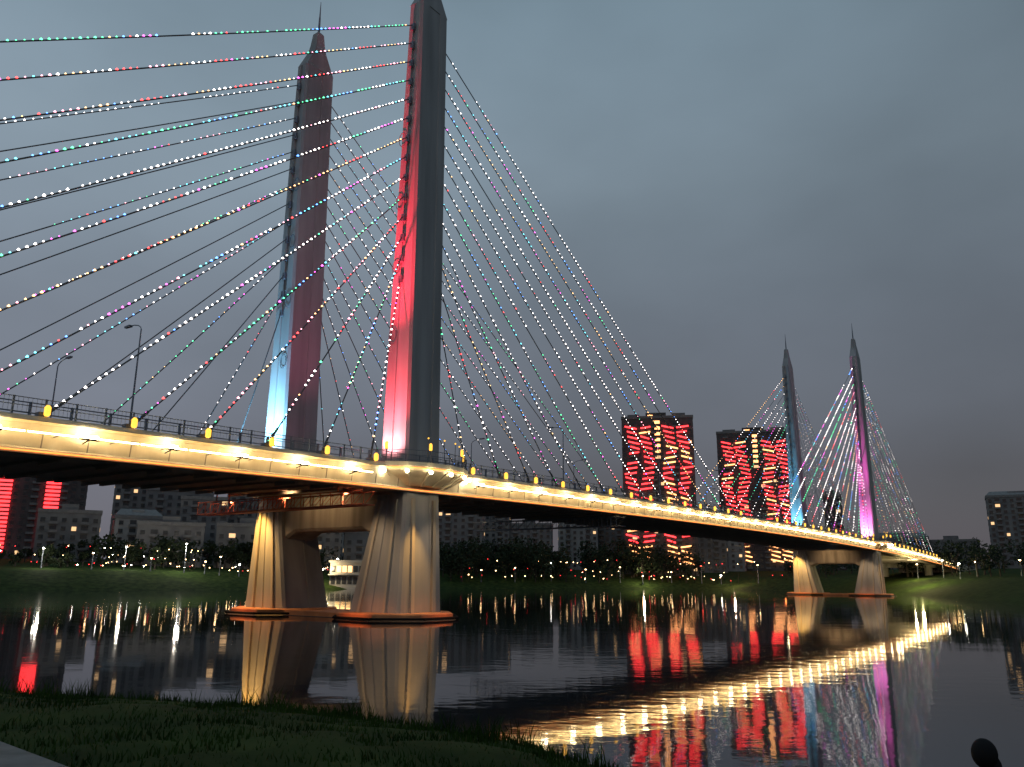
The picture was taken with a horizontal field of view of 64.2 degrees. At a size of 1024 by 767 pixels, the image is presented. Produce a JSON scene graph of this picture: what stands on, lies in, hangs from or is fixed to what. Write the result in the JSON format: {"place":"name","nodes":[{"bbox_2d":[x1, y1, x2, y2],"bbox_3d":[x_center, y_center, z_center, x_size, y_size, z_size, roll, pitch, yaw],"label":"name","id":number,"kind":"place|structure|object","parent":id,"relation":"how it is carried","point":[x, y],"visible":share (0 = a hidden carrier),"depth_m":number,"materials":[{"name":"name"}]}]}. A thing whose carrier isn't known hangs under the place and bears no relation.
{"place":"outdoors","nodes":[
{"label":"outdoors","id":0,"kind":"place"},
{"bbox_2d":[0,741,67,766],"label":"path","id":1,"kind":"structure","parent":0,"point":[11,756],"depth_m":6.69,"materials":[{"name":"concrete"}]},
{"bbox_2d":[0,589,1023,766],"bbox_3d":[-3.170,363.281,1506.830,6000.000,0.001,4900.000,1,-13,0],"label":"river water","id":2,"kind":"structure","parent":0,"point":[691,678],"depth_m":40.63,"materials":[{"name":"black liquid"}]},
{"bbox_2d":[0,559,1023,766],"bbox_3d":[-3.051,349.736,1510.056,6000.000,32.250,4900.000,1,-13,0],"label":"ground","id":3,"kind":"structure","parent":0,"point":[1007,587],"depth_m":10.32,"materials":[{"name":"green plant"}]},
{"bbox_2d":[0,477,87,558],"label":"residential tower","id":4,"kind":"structure","parent":3,"relation":"on","point":[23,500],"depth_m":341.12,"materials":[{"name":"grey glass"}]},
{"bbox_2d":[32,504,102,561],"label":"apartment building","id":5,"kind":"structure","parent":3,"relation":"on","point":[70,524],"depth_m":290.05,"materials":[{"name":"grey concrete"}]},
{"bbox_2d":[107,484,146,559],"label":"residential tower","id":6,"kind":"structure","parent":3,"relation":"on","point":[131,498],"depth_m":350.42,"materials":[{"name":"grey concrete"}]},
{"bbox_2d":[107,508,162,562],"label":"apartment building","id":7,"kind":"structure","parent":3,"relation":"on","point":[124,524],"depth_m":299.07,"materials":[{"name":"grey concrete"}]},
{"bbox_2d":[134,516,205,567],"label":"apartment building","id":8,"kind":"structure","parent":3,"relation":"on","point":[148,532],"depth_m":287.82,"materials":[{"name":"grey concrete"}]},
{"bbox_2d":[145,488,199,516],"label":"apartment building","id":9,"kind":"structure","parent":3,"relation":"on","point":[166,503],"depth_m":335.59,"materials":[{"name":"grey concrete"}]},
{"bbox_2d":[180,493,231,564],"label":"apartment building","id":10,"kind":"structure","parent":3,"relation":"on","point":[188,508],"depth_m":320.48,"materials":[{"name":"grey concrete"}]},
{"bbox_2d":[213,518,256,568],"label":"apartment building","id":11,"kind":"structure","parent":3,"relation":"on","point":[243,530],"depth_m":297.79,"materials":[{"name":"grey concrete"}]},
{"bbox_2d":[227,494,258,522],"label":"apartment building","id":12,"kind":"structure","parent":3,"relation":"on","point":[235,518],"depth_m":334.65,"materials":[{"name":"grey concrete"}]},
{"bbox_2d":[318,533,341,570],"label":"apartment building","id":13,"kind":"structure","parent":3,"relation":"on","point":[327,541],"depth_m":320.13,"materials":[{"name":"grey concrete"}]},
{"bbox_2d":[340,532,343,558],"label":"apartment building","id":14,"kind":"structure","parent":3,"relation":"on","point":[342,542],"depth_m":361.49,"materials":[{"name":"grey concrete"}]},
{"bbox_2d":[328,560,361,588],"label":"riverside pavilion","id":15,"kind":"structure","parent":3,"relation":"on","point":[344,574],"depth_m":280.40,"materials":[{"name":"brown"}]},
{"bbox_2d":[343,532,368,559],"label":"apartment building","id":16,"kind":"structure","parent":3,"relation":"on","point":[354,545],"depth_m":327.02,"materials":[{"name":"grey concrete"}]},
{"bbox_2d":[12,545,790,583],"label":"embankment light string","id":17,"kind":"object","parent":3,"relation":"on","point":[327,569],"visible":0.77,"depth_m":336.31,"materials":[{"name":"metal"}]},
{"bbox_2d":[439,511,484,571],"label":"apartment building","id":18,"kind":"structure","parent":3,"relation":"on","point":[454,527],"depth_m":388.50,"materials":[{"name":"grey concrete"}]},
{"bbox_2d":[0,0,974,620],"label":"cable stayed bridge","id":19,"kind":"structure","parent":3,"relation":"on","point":[304,490],"depth_m":93.70,"materials":[{"name":"concrete"}]},
{"bbox_2d":[50,356,72,417],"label":"street lamp","id":20,"kind":"object","parent":19,"relation":"on","point":[68,357],"visible":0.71,"depth_m":78.10,"materials":[{"name":"grey metal"}]},
{"bbox_2d":[124,325,141,423],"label":"street lamp","id":21,"kind":"object","parent":19,"relation":"on","point":[127,327],"visible":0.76,"depth_m":65.60,"materials":[{"name":"grey metal"}]},
{"bbox_2d":[471,438,484,466],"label":"street lamp","id":22,"kind":"object","parent":19,"relation":"on","point":[471,449],"visible":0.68,"depth_m":127.60,"materials":[{"name":"grey metal"}]},
{"bbox_2d":[548,427,563,487],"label":"street lamp","id":23,"kind":"object","parent":19,"relation":"on","point":[563,450],"visible":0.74,"depth_m":115.26,"materials":[{"name":"grey metal"}]},
{"bbox_2d":[645,451,660,500],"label":"street lamp","id":24,"kind":"object","parent":19,"relation":"on","point":[659,474],"visible":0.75,"depth_m":138.53,"materials":[{"name":"grey metal"}]},
{"bbox_2d":[715,470,729,513],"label":"street lamp","id":25,"kind":"object","parent":19,"relation":"on","point":[727,486],"visible":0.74,"depth_m":162.31,"materials":[{"name":"grey metal"}]},
{"bbox_2d":[767,484,780,521],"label":"street lamp","id":26,"kind":"object","parent":19,"relation":"on","point":[779,502],"visible":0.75,"depth_m":185.84,"materials":[{"name":"grey metal"}]},
{"bbox_2d":[485,516,511,569],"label":"apartment building","id":27,"kind":"structure","parent":3,"relation":"on","point":[490,536],"depth_m":427.23,"materials":[{"name":"grey concrete"}]},
{"bbox_2d":[0,532,1023,582],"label":"distant trees","id":28,"kind":"object","parent":3,"relation":"on","point":[516,555],"visible":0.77,"depth_m":339.71,"materials":[{"name":"green plant"}]},
{"bbox_2d":[510,519,552,569],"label":"apartment building","id":29,"kind":"structure","parent":3,"relation":"on","point":[545,535],"depth_m":427.27,"materials":[{"name":"grey concrete"}]},
{"bbox_2d":[558,523,597,569],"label":"apartment building","id":30,"kind":"structure","parent":3,"relation":"on","point":[574,537],"depth_m":456.21,"materials":[{"name":"grey concrete"}]},
{"bbox_2d":[598,527,623,569],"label":"apartment building","id":31,"kind":"structure","parent":3,"relation":"on","point":[607,536],"depth_m":466.45,"materials":[{"name":"grey concrete"}]},
{"bbox_2d":[621,412,698,575],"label":"residential tower","id":32,"kind":"structure","parent":3,"relation":"on","point":[638,475],"depth_m":412.51,"materials":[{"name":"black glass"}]},
{"bbox_2d":[698,538,727,572],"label":"apartment building","id":33,"kind":"structure","parent":3,"relation":"on","point":[713,553],"depth_m":434.32,"materials":[{"name":"grey concrete"}]},
{"bbox_2d":[727,541,746,570],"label":"apartment building","id":34,"kind":"structure","parent":3,"relation":"on","point":[736,560],"depth_m":453.50,"materials":[{"name":"grey concrete"}]},
{"bbox_2d":[716,427,792,570],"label":"residential tower","id":35,"kind":"structure","parent":3,"relation":"on","point":[764,560],"depth_m":471.81,"materials":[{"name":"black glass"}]},
{"bbox_2d":[822,490,846,570],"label":"residential tower","id":36,"kind":"structure","parent":3,"relation":"on","point":[830,498],"depth_m":460.53,"materials":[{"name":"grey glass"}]},
{"bbox_2d":[879,532,929,568],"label":"apartment building","id":37,"kind":"structure","parent":3,"relation":"on","point":[924,542],"depth_m":465.23,"materials":[{"name":"grey concrete"}]},
{"bbox_2d":[929,536,982,568],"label":"apartment building","id":38,"kind":"structure","parent":3,"relation":"on","point":[955,539],"depth_m":456.09,"materials":[{"name":"grey concrete"}]},
{"bbox_2d":[971,738,1001,766],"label":"round top post","id":39,"kind":"object","parent":3,"relation":"on","point":[984,752],"visible":1,"depth_m":3.68,"materials":[{"name":"metal"}]},
{"bbox_2d":[985,491,1023,568],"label":"residential tower","id":40,"kind":"structure","parent":3,"relation":"on","point":[1005,513],"depth_m":431.60,"materials":[{"name":"grey concrete"}]},
{"bbox_2d":[0,0,1023,566],"label":"sky","id":41,"kind":"structure","parent":0,"point":[730,180],"materials":[{"name":"grey"}]}
]}

